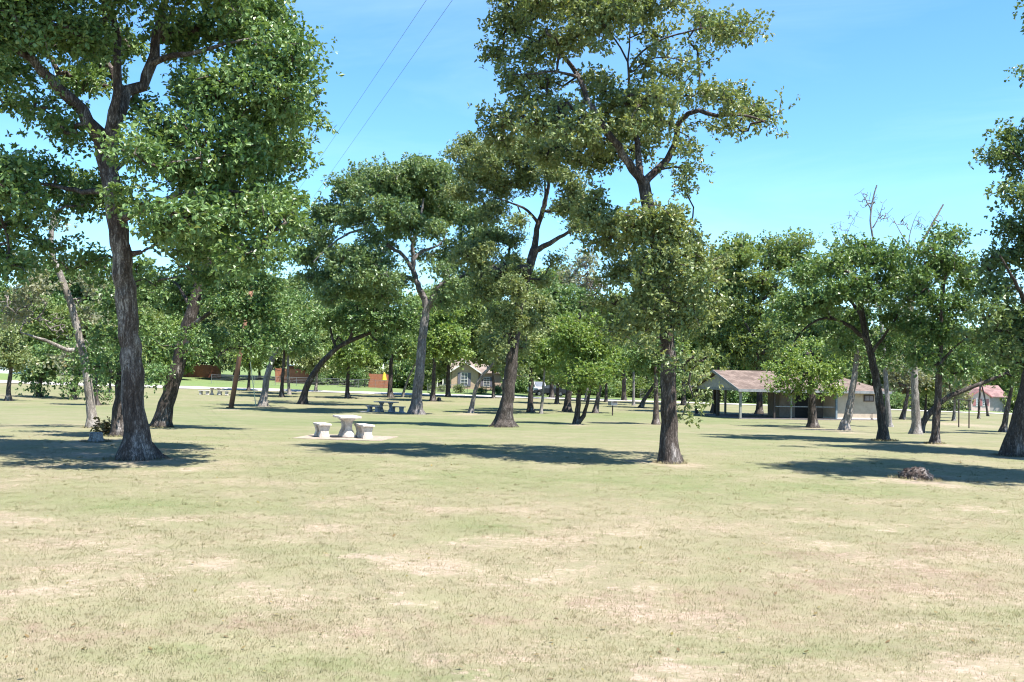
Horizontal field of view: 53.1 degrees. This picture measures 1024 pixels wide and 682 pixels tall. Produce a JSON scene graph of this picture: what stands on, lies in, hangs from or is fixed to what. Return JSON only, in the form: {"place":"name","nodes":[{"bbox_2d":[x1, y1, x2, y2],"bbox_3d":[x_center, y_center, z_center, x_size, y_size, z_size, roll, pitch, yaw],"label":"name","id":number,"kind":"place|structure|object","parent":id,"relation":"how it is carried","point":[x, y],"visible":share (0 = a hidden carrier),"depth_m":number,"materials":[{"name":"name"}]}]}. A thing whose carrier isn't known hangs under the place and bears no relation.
{"place":"outdoors","nodes":[
{"label":"outdoors","id":0,"kind":"place"},
{"bbox_2d":[294,434,397,440],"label":"paving","id":1,"kind":"structure","parent":0,"point":[374,438],"depth_m":34.85,"materials":[{"name":"concrete"}]},
{"bbox_2d":[313,422,331,436],"bbox_3d":[-6.582,3.079,35.480,0.430,0.470,0.980,2,-2,-24],"label":"picnic bench","id":2,"kind":"object","parent":1,"relation":"on","point":[322,429],"visible":1,"depth_m":35.15,"materials":[{"name":"concrete"}]},
{"bbox_2d":[333,415,361,437],"bbox_3d":[-5.744,2.964,35.584,0.740,0.740,1.250,2,-2,-22],"label":"picnic table","id":3,"kind":"object","parent":1,"relation":"on","point":[346,431],"visible":1,"depth_m":35.20,"materials":[{"name":"concrete"}]},
{"bbox_2d":[354,423,374,438],"bbox_3d":[-5.096,3.102,35.280,0.430,0.470,0.980,2,-2,-28],"label":"picnic bench","id":4,"kind":"object","parent":1,"relation":"on","point":[363,430],"visible":1,"depth_m":34.97,"materials":[{"name":"concrete"}]},
{"bbox_2d":[0,380,1011,413],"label":"road","id":5,"kind":"structure","parent":0,"point":[160,386],"depth_m":124.64,"materials":[{"name":"grey asphalt"}]},
{"bbox_2d":[0,363,1023,681],"bbox_3d":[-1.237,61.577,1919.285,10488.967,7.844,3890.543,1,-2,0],"label":"ground","id":6,"kind":"structure","parent":0,"point":[280,423],"depth_m":14.27,"materials":[{"name":"beige plant"}]},
{"bbox_2d":[0,280,16,317],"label":"woodland tree","id":7,"kind":"object","parent":6,"relation":"on","point":[3,287],"visible":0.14,"depth_m":159.69,"materials":[{"name":"green wood"}]},
{"bbox_2d":[0,323,45,400],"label":"oak tree","id":8,"kind":"object","parent":6,"relation":"on","point":[13,357],"visible":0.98,"depth_m":85.84,"materials":[{"name":"green plant"}]},
{"bbox_2d":[12,338,66,396],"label":"bush","id":9,"kind":"object","parent":6,"relation":"on","point":[38,390],"visible":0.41,"depth_m":94.32,"materials":[{"name":"green plant"}]},
{"bbox_2d":[15,290,82,352],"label":"woodland tree","id":10,"kind":"object","parent":6,"relation":"on","point":[42,330],"visible":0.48,"depth_m":139.15,"materials":[{"name":"green plant"}]},
{"bbox_2d":[10,256,87,341],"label":"woodland tree","id":11,"kind":"object","parent":6,"relation":"on","point":[57,296],"visible":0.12,"depth_m":151.02,"materials":[{"name":"green wood"}]},
{"bbox_2d":[0,212,115,427],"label":"oak tree","id":12,"kind":"object","parent":6,"relation":"on","point":[16,316],"visible":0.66,"depth_m":38.23,"materials":[{"name":"green plant"}]},
{"bbox_2d":[35,337,105,399],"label":"bush","id":13,"kind":"object","parent":6,"relation":"on","point":[72,385],"visible":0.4,"depth_m":91.76,"materials":[{"name":"green plant"}]},
{"bbox_2d":[59,301,106,344],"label":"woodland tree","id":14,"kind":"object","parent":6,"relation":"on","point":[80,310],"visible":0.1,"depth_m":145.88,"materials":[{"name":"green plant"}]},
{"bbox_2d":[64,331,115,404],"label":"tree","id":15,"kind":"object","parent":6,"relation":"on","point":[90,350],"visible":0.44,"depth_m":81.48,"materials":[{"name":"green plant"}]},
{"bbox_2d":[73,268,141,334],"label":"woodland tree","id":16,"kind":"object","parent":6,"relation":"on","point":[82,292],"visible":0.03,"depth_m":150.49,"materials":[{"name":"green wood"}]},
{"bbox_2d":[64,245,176,436],"bbox_3d":[-12.828,0.023,33.357,3.918,6.594,3.603,1,-2,0],"label":"oak tree","id":17,"kind":"object","parent":6,"relation":"on","point":[151,333],"visible":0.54,"depth_m":33.20,"materials":[{"name":"green plant"}]},
{"bbox_2d":[90,306,152,362],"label":"woodland tree","id":18,"kind":"object","parent":6,"relation":"on","point":[110,318],"visible":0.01,"depth_m":140.94,"materials":[{"name":"green plant"}]},
{"bbox_2d":[138,301,167,376],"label":"woodland tree","id":19,"kind":"object","parent":6,"relation":"on","point":[156,316],"visible":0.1,"depth_m":146.36,"materials":[{"name":"green plant"}]},
{"bbox_2d":[0,0,344,460],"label":"oak tree","id":20,"kind":"object","parent":6,"relation":"on","point":[254,146],"visible":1,"depth_m":24.31,"materials":[{"name":"green plant"}]},
{"bbox_2d":[148,313,204,375],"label":"woodland tree","id":21,"kind":"object","parent":6,"relation":"on","point":[175,324],"visible":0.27,"depth_m":139.78,"materials":[{"name":"green plant"}]},
{"bbox_2d":[154,271,223,363],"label":"woodland tree","id":22,"kind":"object","parent":6,"relation":"on","point":[201,322],"visible":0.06,"depth_m":151.90,"materials":[{"name":"green wood"}]},
{"bbox_2d":[165,364,220,377],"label":"wooden fence","id":23,"kind":"object","parent":6,"relation":"on","point":[204,371],"visible":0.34,"depth_m":151.53,"materials":[{"name":"brown wood"}]},
{"bbox_2d":[139,224,305,427],"bbox_3d":[-11.709,-0.706,40.860,7.292,8.954,5.707,1,-2,0],"label":"oak tree","id":24,"kind":"object","parent":6,"relation":"on","point":[231,304],"visible":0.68,"depth_m":40.06,"materials":[{"name":"green plant"}]},
{"bbox_2d":[202,285,261,366],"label":"woodland tree","id":25,"kind":"object","parent":6,"relation":"on","point":[210,317],"visible":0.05,"depth_m":150.08,"materials":[{"name":"green plant"}]},
{"bbox_2d":[209,311,261,380],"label":"woodland tree","id":26,"kind":"object","parent":6,"relation":"on","point":[227,363],"visible":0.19,"depth_m":144.12,"materials":[{"name":"green plant"}]},
{"bbox_2d":[228,269,261,407],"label":"utility pole","id":27,"kind":"object","parent":6,"relation":"on","point":[234,384],"visible":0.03,"depth_m":80.91,"materials":[{"name":"brown wood"}]},
{"bbox_2d":[225,341,276,390],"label":"oak tree","id":28,"kind":"object","parent":6,"relation":"on","point":[255,362],"visible":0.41,"depth_m":119.54,"materials":[{"name":"green plant"}]},
{"bbox_2d":[257,317,292,379],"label":"woodland tree","id":29,"kind":"object","parent":6,"relation":"on","point":[278,363],"visible":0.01,"depth_m":152.68,"materials":[{"name":"green plant"}]},
{"bbox_2d":[254,291,312,406],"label":"oak tree","id":30,"kind":"object","parent":6,"relation":"on","point":[263,401],"visible":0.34,"depth_m":85.07,"materials":[{"name":"green plant"}]},
{"bbox_2d":[259,268,308,297],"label":"woodland tree","id":31,"kind":"object","parent":6,"relation":"on","point":[293,281],"visible":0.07,"depth_m":169.17,"materials":[{"name":"green wood"}]},
{"bbox_2d":[264,285,310,368],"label":"woodland tree","id":32,"kind":"object","parent":6,"relation":"on","point":[297,296],"visible":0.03,"depth_m":157.59,"materials":[{"name":"green plant"}]},
{"bbox_2d":[275,368,308,383],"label":"wooden fence","id":33,"kind":"object","parent":6,"relation":"on","point":[302,376],"visible":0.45,"depth_m":146.20,"materials":[{"name":"brown wood"}]},
{"bbox_2d":[257,310,330,396],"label":"oak tree","id":34,"kind":"object","parent":6,"relation":"on","point":[281,391],"visible":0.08,"depth_m":106.87,"materials":[{"name":"green plant"}]},
{"bbox_2d":[270,297,328,394],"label":"oak tree","id":35,"kind":"object","parent":6,"relation":"on","point":[324,333],"visible":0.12,"depth_m":113.60,"materials":[{"name":"green plant"}]},
{"bbox_2d":[211,374,387,387],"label":"chain link fence","id":36,"kind":"object","parent":6,"relation":"on","point":[303,380],"visible":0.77,"depth_m":136.46,"materials":[{"name":"grey metal"}]},
{"bbox_2d":[286,344,336,390],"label":"oak tree","id":37,"kind":"object","parent":6,"relation":"on","point":[311,363],"visible":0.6,"depth_m":122.01,"materials":[{"name":"green plant"}]},
{"bbox_2d":[292,299,341,372],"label":"woodland tree","id":38,"kind":"object","parent":6,"relation":"on","point":[324,341],"visible":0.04,"depth_m":145.50,"materials":[{"name":"green plant"}]},
{"bbox_2d":[308,371,332,384],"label":"bush","id":39,"kind":"object","parent":6,"relation":"on","point":[323,376],"visible":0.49,"depth_m":143.08,"materials":[{"name":"green plant"}]},
{"bbox_2d":[321,334,382,397],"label":"oak tree","id":40,"kind":"object","parent":6,"relation":"on","point":[360,356],"visible":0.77,"depth_m":108.14,"materials":[{"name":"green plant"}]},
{"bbox_2d":[340,365,369,386],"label":"bush","id":41,"kind":"object","parent":6,"relation":"on","point":[359,374],"visible":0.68,"depth_m":141.45,"materials":[{"name":"green plant"}]},
{"bbox_2d":[281,281,431,403],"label":"oak tree","id":42,"kind":"object","parent":6,"relation":"on","point":[343,321],"visible":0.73,"depth_m":92.15,"materials":[{"name":"green plant"}]},
{"bbox_2d":[368,374,387,387],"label":"wooden fence","id":43,"kind":"object","parent":6,"relation":"on","point":[371,383],"visible":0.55,"depth_m":142.22,"materials":[{"name":"orange wood"}]},
{"bbox_2d":[360,306,417,397],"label":"oak tree","id":44,"kind":"object","parent":6,"relation":"on","point":[404,344],"visible":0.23,"depth_m":113.59,"materials":[{"name":"green plant"}]},
{"bbox_2d":[286,151,510,414],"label":"oak tree","id":45,"kind":"object","parent":6,"relation":"on","point":[409,182],"visible":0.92,"depth_m":74.04,"materials":[{"name":"green plant"}]},
{"bbox_2d":[385,358,415,387],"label":"bush","id":46,"kind":"object","parent":6,"relation":"on","point":[400,383],"visible":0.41,"depth_m":143.62,"materials":[{"name":"green plant"}]},
{"bbox_2d":[394,331,439,396],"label":"oak tree","id":47,"kind":"object","parent":6,"relation":"on","point":[398,358],"visible":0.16,"depth_m":116.02,"materials":[{"name":"green plant"}]},
{"bbox_2d":[405,366,441,389],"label":"bush","id":48,"kind":"object","parent":6,"relation":"on","point":[424,384],"visible":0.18,"depth_m":140.88,"materials":[{"name":"green plant"}]},
{"bbox_2d":[400,300,476,401],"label":"oak tree","id":49,"kind":"object","parent":6,"relation":"on","point":[444,335],"visible":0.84,"depth_m":106.59,"materials":[{"name":"green plant"}]},
{"bbox_2d":[407,278,501,396],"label":"oak tree","id":50,"kind":"object","parent":6,"relation":"on","point":[473,312],"visible":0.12,"depth_m":120.81,"materials":[{"name":"green plant"}]},
{"bbox_2d":[436,358,502,389],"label":"house","id":51,"kind":"structure","parent":6,"relation":"on","point":[469,375],"depth_m":153.70,"materials":[{"name":"beige brick"}]},
{"bbox_2d":[458,373,470,385],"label":"window","id":52,"kind":"structure","parent":51,"relation":"in","point":[465,378],"depth_m":153.57,"materials":[{"name":"grey glass"}]},
{"bbox_2d":[464,318,522,397],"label":"oak tree","id":53,"kind":"object","parent":6,"relation":"on","point":[472,339],"visible":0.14,"depth_m":120.99,"materials":[{"name":"green plant"}]},
{"bbox_2d":[467,317,544,412],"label":"oak tree","id":54,"kind":"object","parent":6,"relation":"on","point":[487,328],"visible":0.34,"depth_m":80.73,"materials":[{"name":"green plant"}]},
{"bbox_2d":[435,121,599,427],"bbox_3d":[0.456,-3.562,49.923,8.559,16.154,6.096,1,-2,0],"label":"oak tree","id":55,"kind":"object","parent":6,"relation":"on","point":[481,169],"visible":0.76,"depth_m":49.55,"materials":[{"name":"green plant"}]},
{"bbox_2d":[515,375,542,392],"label":"bush","id":56,"kind":"object","parent":6,"relation":"on","point":[522,387],"visible":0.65,"depth_m":145.39,"materials":[{"name":"green plant"}]},
{"bbox_2d":[504,281,564,411],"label":"oak tree","id":57,"kind":"object","parent":6,"relation":"on","point":[542,304],"visible":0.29,"depth_m":84.74,"materials":[{"name":"green plant"}]},
{"bbox_2d":[518,333,576,413],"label":"oak tree","id":58,"kind":"object","parent":6,"relation":"on","point":[541,360],"visible":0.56,"depth_m":82.30,"materials":[{"name":"green plant"}]},
{"bbox_2d":[517,263,577,397],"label":"oak tree","id":59,"kind":"object","parent":6,"relation":"on","point":[551,386],"visible":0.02,"depth_m":131.96,"materials":[{"name":"green plant"}]},
{"bbox_2d":[533,385,565,395],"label":"parked car","id":60,"kind":"object","parent":6,"relation":"on","point":[546,390],"visible":0.79,"depth_m":137.74,"materials":[{"name":"paint"}]},
{"bbox_2d":[527,363,576,403],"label":"oak tree","id":61,"kind":"object","parent":6,"relation":"on","point":[557,384],"visible":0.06,"depth_m":109.64,"materials":[{"name":"green plant"}]},
{"bbox_2d":[529,275,607,411],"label":"oak tree","id":62,"kind":"object","parent":6,"relation":"on","point":[565,292],"visible":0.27,"depth_m":88.96,"materials":[{"name":"green plant"}]},
{"bbox_2d":[542,271,620,423],"bbox_3d":[4.087,0.497,59.554,4.744,9.011,6.191,1,-2,0],"label":"oak tree","id":63,"kind":"object","parent":6,"relation":"on","point":[580,343],"visible":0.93,"depth_m":58.79,"materials":[{"name":"green plant"}]},
{"bbox_2d":[552,245,611,399],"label":"oak tree","id":64,"kind":"object","parent":6,"relation":"on","point":[569,277],"visible":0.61,"depth_m":127.59,"materials":[{"name":"green plant"}]},
{"bbox_2d":[592,382,617,396],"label":"bush","id":65,"kind":"object","parent":6,"relation":"on","point":[610,389],"visible":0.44,"depth_m":143.09,"materials":[{"name":"green plant"}]},
{"bbox_2d":[591,339,634,412],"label":"oak tree","id":66,"kind":"object","parent":6,"relation":"on","point":[598,395],"visible":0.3,"depth_m":86.56,"materials":[{"name":"green plant"}]},
{"bbox_2d":[603,378,631,397],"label":"bush","id":67,"kind":"object","parent":6,"relation":"on","point":[619,390],"visible":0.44,"depth_m":146.00,"materials":[{"name":"green plant"}]},
{"bbox_2d":[605,315,635,405],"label":"oak tree","id":68,"kind":"object","parent":6,"relation":"on","point":[633,390],"visible":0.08,"depth_m":113.54,"materials":[{"name":"green plant"}]},
{"bbox_2d":[598,287,650,400],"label":"oak tree","id":69,"kind":"object","parent":6,"relation":"on","point":[623,396],"visible":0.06,"depth_m":130.83,"materials":[{"name":"green plant"}]},
{"bbox_2d":[467,0,800,463],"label":"oak tree","id":70,"kind":"object","parent":6,"relation":"on","point":[660,264],"visible":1,"depth_m":26.88,"materials":[{"name":"green plant"}]},
{"bbox_2d":[620,374,653,397],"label":"bush","id":71,"kind":"object","parent":6,"relation":"on","point":[638,382],"visible":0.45,"depth_m":149.81,"materials":[{"name":"green plant"}]},
{"bbox_2d":[616,334,679,424],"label":"oak tree","id":72,"kind":"object","parent":6,"relation":"on","point":[646,365],"visible":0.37,"depth_m":62.56,"materials":[{"name":"green plant"}]},
{"bbox_2d":[635,383,660,398],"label":"bush","id":73,"kind":"object","parent":6,"relation":"on","point":[644,392],"visible":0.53,"depth_m":148.12,"materials":[{"name":"green plant"}]},
{"bbox_2d":[622,333,689,407],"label":"oak tree","id":74,"kind":"object","parent":6,"relation":"on","point":[643,401],"visible":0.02,"depth_m":104.88,"materials":[{"name":"green plant"}]},
{"bbox_2d":[670,278,718,404],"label":"oak tree","id":75,"kind":"object","parent":6,"relation":"on","point":[683,400],"visible":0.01,"depth_m":120.63,"materials":[{"name":"green plant"}]},
{"bbox_2d":[685,372,723,401],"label":"bush","id":76,"kind":"object","parent":6,"relation":"on","point":[707,396],"visible":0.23,"depth_m":143.20,"materials":[{"name":"green plant"}]},
{"bbox_2d":[675,230,763,412],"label":"oak tree","id":77,"kind":"object","parent":6,"relation":"on","point":[714,340],"visible":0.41,"depth_m":92.81,"materials":[{"name":"green plant"}]},
{"bbox_2d":[722,390,748,402],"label":"bush","id":78,"kind":"object","parent":6,"relation":"on","point":[735,396],"visible":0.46,"depth_m":143.34,"materials":[{"name":"green plant"}]},
{"bbox_2d":[727,307,788,370],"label":"woodland tree","id":79,"kind":"object","parent":6,"relation":"on","point":[740,368],"visible":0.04,"depth_m":170.76,"materials":[{"name":"green plant"}]},
{"bbox_2d":[714,226,838,413],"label":"oak tree","id":80,"kind":"object","parent":6,"relation":"on","point":[779,255],"visible":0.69,"depth_m":92.93,"materials":[{"name":"green plant"}]},
{"bbox_2d":[691,370,891,419],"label":"pavilion","id":81,"kind":"structure","parent":6,"relation":"on","point":[781,408],"depth_m":83.06,"materials":[{"name":"concrete"}]},
{"bbox_2d":[795,393,807,416],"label":"doorway","id":82,"kind":"structure","parent":81,"relation":"in","point":[799,411],"depth_m":83.94,"materials":[{"name":"black"}]},
{"bbox_2d":[773,307,834,368],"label":"woodland tree","id":83,"kind":"object","parent":6,"relation":"on","point":[793,335],"visible":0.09,"depth_m":173.21,"materials":[{"name":"green plant"}]},
{"bbox_2d":[758,330,853,427],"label":"oak tree","id":84,"kind":"object","parent":6,"relation":"on","point":[806,358],"visible":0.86,"depth_m":62.61,"materials":[{"name":"green plant"}]},
{"bbox_2d":[793,321,853,375],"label":"woodland tree","id":85,"kind":"object","parent":6,"relation":"on","point":[845,369],"visible":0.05,"depth_m":175.42,"materials":[{"name":"green plant"}]},
{"bbox_2d":[761,231,928,440],"bbox_3d":[13.479,-0.131,41.524,6.732,8.687,6.383,0,-2,34],"label":"oak tree","id":86,"kind":"object","parent":6,"relation":"on","point":[857,255],"visible":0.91,"depth_m":40.97,"materials":[{"name":"green plant"}]},
{"bbox_2d":[812,308,899,430],"bbox_3d":[19.304,1.579,57.062,3.884,7.412,3.769,2,-2,-31],"label":"oak tree","id":87,"kind":"object","parent":6,"relation":"on","point":[855,371],"visible":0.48,"depth_m":57.04,"materials":[{"name":"green plant"}]},
{"bbox_2d":[842,349,878,384],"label":"woodland tree","id":88,"kind":"object","parent":6,"relation":"on","point":[866,381],"visible":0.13,"depth_m":183.53,"materials":[{"name":"green plant"}]},
{"bbox_2d":[830,185,904,426],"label":"dead tree","id":89,"kind":"object","parent":6,"relation":"on","point":[887,401],"visible":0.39,"depth_m":67.88,"materials":[{"name":"grey plant"}]},
{"bbox_2d":[865,326,919,392],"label":"woodland tree","id":90,"kind":"object","parent":6,"relation":"on","point":[881,378],"visible":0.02,"depth_m":183.37,"materials":[{"name":"green plant"}]},
{"bbox_2d":[883,387,905,408],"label":"bush","id":91,"kind":"object","parent":6,"relation":"on","point":[894,398],"visible":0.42,"depth_m":148.33,"materials":[{"name":"green plant"}]},
{"bbox_2d":[879,363,933,419],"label":"oak tree","id":92,"kind":"object","parent":6,"relation":"on","point":[896,377],"visible":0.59,"depth_m":86.79,"materials":[{"name":"green plant"}]},
{"bbox_2d":[889,204,943,433],"bbox_3d":[20.649,-1.075,52.578,3.405,12.155,2.242,2,-2,-25],"label":"dead tree","id":93,"kind":"object","parent":6,"relation":"on","point":[915,427],"visible":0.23,"depth_m":52.66,"materials":[{"name":"grey plant"}]},
{"bbox_2d":[898,466,935,480],"bbox_3d":[9.492,3.120,24.032,0.795,0.358,0.845,2,-2,-20],"label":"tree stump","id":94,"kind":"object","parent":6,"relation":"on","point":[915,472],"visible":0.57,"depth_m":23.83,"materials":[{"name":"brown wood"}]},
{"bbox_2d":[903,362,948,415],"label":"oak tree","id":95,"kind":"object","parent":6,"relation":"on","point":[924,392],"visible":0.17,"depth_m":90.86,"materials":[{"name":"green plant"}]},
{"bbox_2d":[866,221,995,443],"bbox_3d":[16.344,-0.326,39.546,5.385,8.878,4.192,1,-2,0],"label":"oak tree","id":96,"kind":"object","parent":6,"relation":"on","point":[943,264],"visible":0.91,"depth_m":38.97,"materials":[{"name":"green plant"}]},
{"bbox_2d":[926,364,975,420],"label":"oak tree","id":97,"kind":"object","parent":6,"relation":"on","point":[963,395],"visible":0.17,"depth_m":86.20,"materials":[{"name":"green plant"}]},
{"bbox_2d":[901,385,1007,411],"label":"house","id":98,"kind":"structure","parent":6,"relation":"on","point":[993,396],"depth_m":165.08,"materials":[{"name":"grey"}]},
{"bbox_2d":[927,317,993,384],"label":"woodland tree","id":99,"kind":"object","parent":6,"relation":"on","point":[948,349],"visible":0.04,"depth_m":187.58,"materials":[{"name":"green plant"}]},
{"bbox_2d":[921,342,1023,432],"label":"oak tree","id":100,"kind":"object","parent":6,"relation":"on","point":[1003,372],"visible":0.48,"depth_m":55.72,"materials":[{"name":"green plant"}]},
{"bbox_2d":[969,365,998,415],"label":"oak tree","id":101,"kind":"object","parent":6,"relation":"on","point":[984,377],"visible":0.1,"depth_m":116.45,"materials":[{"name":"green plant"}]},
{"bbox_2d":[950,0,1023,456],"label":"oak tree","id":102,"kind":"object","parent":6,"relation":"on","point":[1002,317],"visible":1,"depth_m":33.32,"materials":[{"name":"green plant"}]},
{"bbox_2d":[984,366,1020,431],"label":"oak tree","id":103,"kind":"object","parent":6,"relation":"on","point":[1003,427],"visible":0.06,"depth_m":61.35,"materials":[{"name":"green plant"}]},
{"bbox_2d":[1000,386,1017,411],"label":"bush","id":104,"kind":"object","parent":6,"relation":"on","point":[1014,396],"visible":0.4,"depth_m":164.75,"materials":[{"name":"green plant"}]},
{"bbox_2d":[5,416,1018,681],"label":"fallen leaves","id":105,"kind":"object","parent":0,"point":[195,590],"depth_m":13.92,"materials":[{"name":"brown plant"}]},
{"bbox_2d":[0,0,1023,368],"label":"sky","id":106,"kind":"structure","parent":0,"point":[897,97],"materials":[{"name":"blue"}]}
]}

